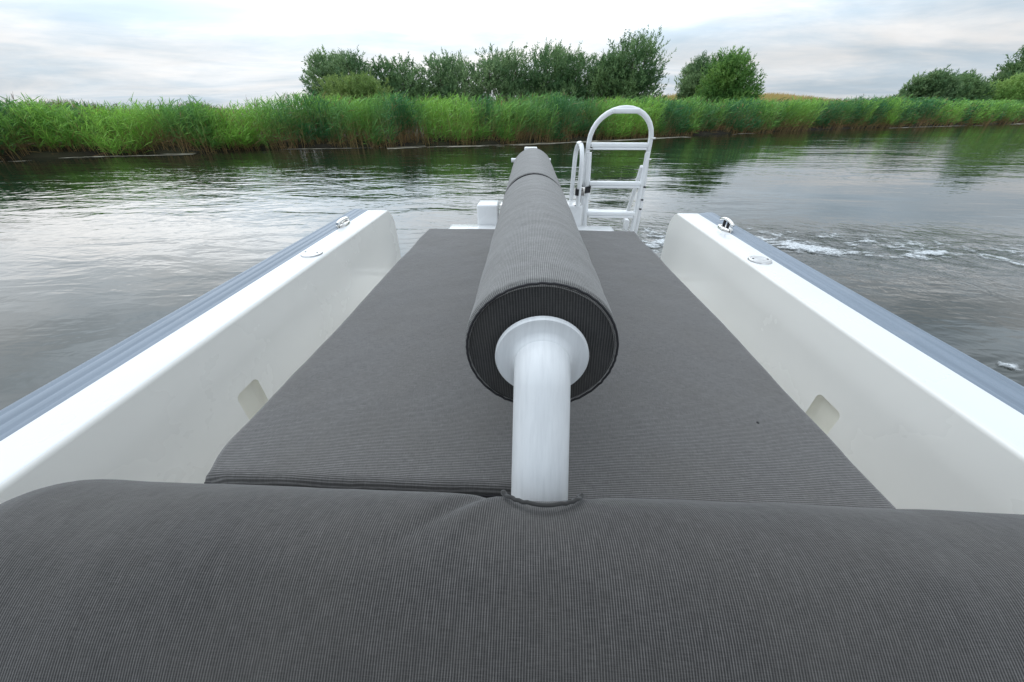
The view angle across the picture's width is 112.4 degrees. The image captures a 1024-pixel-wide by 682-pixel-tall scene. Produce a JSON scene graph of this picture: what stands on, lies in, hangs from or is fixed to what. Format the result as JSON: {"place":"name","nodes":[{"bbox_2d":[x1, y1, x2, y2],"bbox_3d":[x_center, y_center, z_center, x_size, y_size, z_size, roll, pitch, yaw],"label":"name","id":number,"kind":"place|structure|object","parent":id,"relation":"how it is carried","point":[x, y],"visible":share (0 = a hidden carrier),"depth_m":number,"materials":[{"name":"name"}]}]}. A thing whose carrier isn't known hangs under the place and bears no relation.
{"place":"outdoors","nodes":[
{"label":"outdoors","id":0,"kind":"place"},
{"bbox_2d":[0,123,1023,409],"bbox_3d":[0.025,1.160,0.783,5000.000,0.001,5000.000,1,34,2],"label":"water","id":1,"kind":"structure","parent":0,"point":[98,253],"depth_m":5.66,"materials":[{"name":"grey liquid"}]},
{"bbox_2d":[0,200,1023,513],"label":"motorboat","id":2,"kind":"object","parent":1,"relation":"on","point":[900,412],"visible":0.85,"depth_m":1.03,"materials":[{"name":"white plastic"}]},
{"bbox_2d":[0,479,1023,681],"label":"bench seat","id":3,"kind":"object","parent":2,"relation":"on","point":[108,580],"visible":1,"depth_m":0.34,"materials":[{"name":"grey fabric"}]},
{"bbox_2d":[465,147,618,500],"bbox_3d":[0.081,-0.388,1.376,0.260,0.502,2.341,1,34,2],"label":"padded boom","id":4,"kind":"object","parent":2,"relation":"attached to","point":[541,342],"visible":1,"depth_m":0.52,"materials":[{"name":"fabric"}]},
{"bbox_2d":[204,229,895,508],"bbox_3d":[0.078,-0.166,1.430,1.412,0.078,1.834,1,34,2],"label":"sun pad","id":5,"kind":"object","parent":2,"relation":"on","point":[383,387],"visible":0.73,"depth_m":0.86,"materials":[{"name":"grey fabric"}]},
{"bbox_2d":[569,141,583,206],"bbox_3d":[0.427,-1.077,2.277,0.047,0.434,0.220,-4,34,-6],"label":"grab rail","id":6,"kind":"object","parent":2,"relation":"attached to","point":[579,145],"visible":0.97,"depth_m":2.24,"materials":[{"name":"silver metal"}]},
{"bbox_2d":[575,186,590,201],"bbox_3d":[0.483,-1.000,2.314,0.080,0.095,0.231,13,36,18],"label":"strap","id":7,"kind":"object","parent":6,"relation":"attached to","point":[584,190],"visible":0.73,"depth_m":2.24,"materials":[{"name":"black"}]},
{"bbox_2d":[581,105,655,233],"bbox_3d":[0.714,-1.079,2.385,0.480,0.923,0.310,1,34,2],"label":"boarding ladder","id":8,"kind":"object","parent":2,"relation":"attached to","point":[639,183],"visible":0.92,"depth_m":2.26,"materials":[{"name":"silver metal"}]},
{"bbox_2d":[0,123,1023,161],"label":"floating weed","id":9,"kind":"object","parent":1,"relation":"on","point":[453,146],"visible":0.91,"depth_m":15.41,"materials":[{"name":"green plant"}]},
{"bbox_2d":[645,228,1023,367],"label":"foam","id":10,"kind":"object","parent":1,"relation":"on","point":[823,249],"visible":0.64,"depth_m":4.12,"materials":[{"name":"white"}]},
{"bbox_2d":[0,109,1023,158],"bbox_3d":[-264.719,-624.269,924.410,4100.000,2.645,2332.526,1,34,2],"label":"ground","id":11,"kind":"structure","parent":0,"point":[36,153],"depth_m":15.14,"materials":[{"name":"green plant"}]},
{"bbox_2d":[299,44,375,108],"bbox_3d":[-13.627,-20.508,27.806,6.461,5.469,6.142,-18,38,-24],"label":"willow tree","id":12,"kind":"object","parent":11,"relation":"on","point":[324,65],"visible":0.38,"depth_m":26.15,"materials":[{"name":"green plant"}]},
{"bbox_2d":[310,68,406,117],"bbox_3d":[-10.129,-16.321,23.331,6.012,3.562,5.595,1,34,2],"label":"bush","id":13,"kind":"object","parent":11,"relation":"on","point":[353,85],"visible":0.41,"depth_m":21.86,"materials":[{"name":"green plant"}]},
{"bbox_2d":[365,52,440,119],"bbox_3d":[-9.236,-21.365,29.290,7.048,5.243,7.012,1,34,2],"label":"willow tree","id":14,"kind":"object","parent":11,"relation":"on","point":[399,82],"visible":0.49,"depth_m":27.70,"materials":[{"name":"green plant"}]},
{"bbox_2d":[1,92,840,141],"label":"dry grass","id":15,"kind":"structure","parent":11,"relation":"on","point":[777,96],"depth_m":18.75,"materials":[{"name":"beige plant"}]},
{"bbox_2d":[415,47,492,121],"bbox_3d":[-5.064,-22.090,29.994,7.104,5.655,7.122,1,34,2],"label":"willow tree","id":16,"kind":"object","parent":11,"relation":"on","point":[447,79],"visible":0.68,"depth_m":28.42,"materials":[{"name":"green plant"}]},
{"bbox_2d":[463,41,538,117],"bbox_3d":[-1.053,-22.780,30.618,7.153,6.118,7.526,1,34,2],"label":"willow tree","id":17,"kind":"object","parent":11,"relation":"on","point":[504,73],"visible":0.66,"depth_m":28.97,"materials":[{"name":"green plant"}]},
{"bbox_2d":[0,89,1023,158],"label":"reeds","id":18,"kind":"object","parent":11,"relation":"on","point":[202,125],"visible":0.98,"depth_m":15.97,"materials":[{"name":"green plant"}]},
{"bbox_2d":[514,37,608,103],"bbox_3d":[4.498,-22.701,30.192,8.625,6.460,8.101,20,39,27],"label":"willow tree","id":19,"kind":"object","parent":11,"relation":"on","point":[564,77],"visible":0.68,"depth_m":28.50,"materials":[{"name":"green plant"}]},
{"bbox_2d":[578,24,676,108],"bbox_3d":[9.219,-21.556,28.303,7.429,6.634,7.064,1,34,2],"label":"willow tree","id":20,"kind":"object","parent":11,"relation":"on","point":[613,75],"visible":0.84,"depth_m":26.83,"materials":[{"name":"green plant"}]},
{"bbox_2d":[674,50,716,102],"bbox_3d":[17.709,-24.561,33.092,4.024,5.587,4.240,1,34,2],"label":"willow tree","id":21,"kind":"object","parent":11,"relation":"on","point":[690,79],"visible":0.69,"depth_m":32.36,"materials":[{"name":"green plant"}]},
{"bbox_2d":[691,45,767,113],"bbox_3d":[18.854,-22.157,29.758,6.292,5.606,6.346,1,34,2],"label":"willow tree","id":22,"kind":"object","parent":11,"relation":"on","point":[731,76],"visible":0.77,"depth_m":28.79,"materials":[{"name":"green plant"}]},
{"bbox_2d":[893,64,963,99],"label":"willow tree","id":23,"kind":"object","parent":11,"relation":"on","point":[937,83],"visible":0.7,"depth_m":45.36,"materials":[{"name":"green plant"}]},
{"bbox_2d":[952,67,984,78],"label":"willow tree","id":24,"kind":"object","parent":11,"relation":"on","point":[972,70],"visible":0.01,"depth_m":57.10,"materials":[{"name":"green plant"}]},
{"bbox_2d":[947,72,997,102],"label":"willow tree","id":25,"kind":"object","parent":11,"relation":"on","point":[971,89],"visible":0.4,"depth_m":46.75,"materials":[{"name":"green plant"}]},
{"bbox_2d":[984,72,1023,103],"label":"bush","id":26,"kind":"object","parent":11,"relation":"on","point":[1010,88],"visible":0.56,"depth_m":45.95,"materials":[{"name":"green plant"}]},
{"bbox_2d":[985,45,1023,85],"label":"willow tree","id":27,"kind":"object","parent":11,"relation":"on","point":[1010,69],"visible":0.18,"depth_m":57.26,"materials":[{"name":"green plant"}]},
{"bbox_2d":[0,0,1023,108],"label":"sky","id":28,"kind":"structure","parent":0,"point":[221,52],"materials":[{"name":"white"}]}
]}

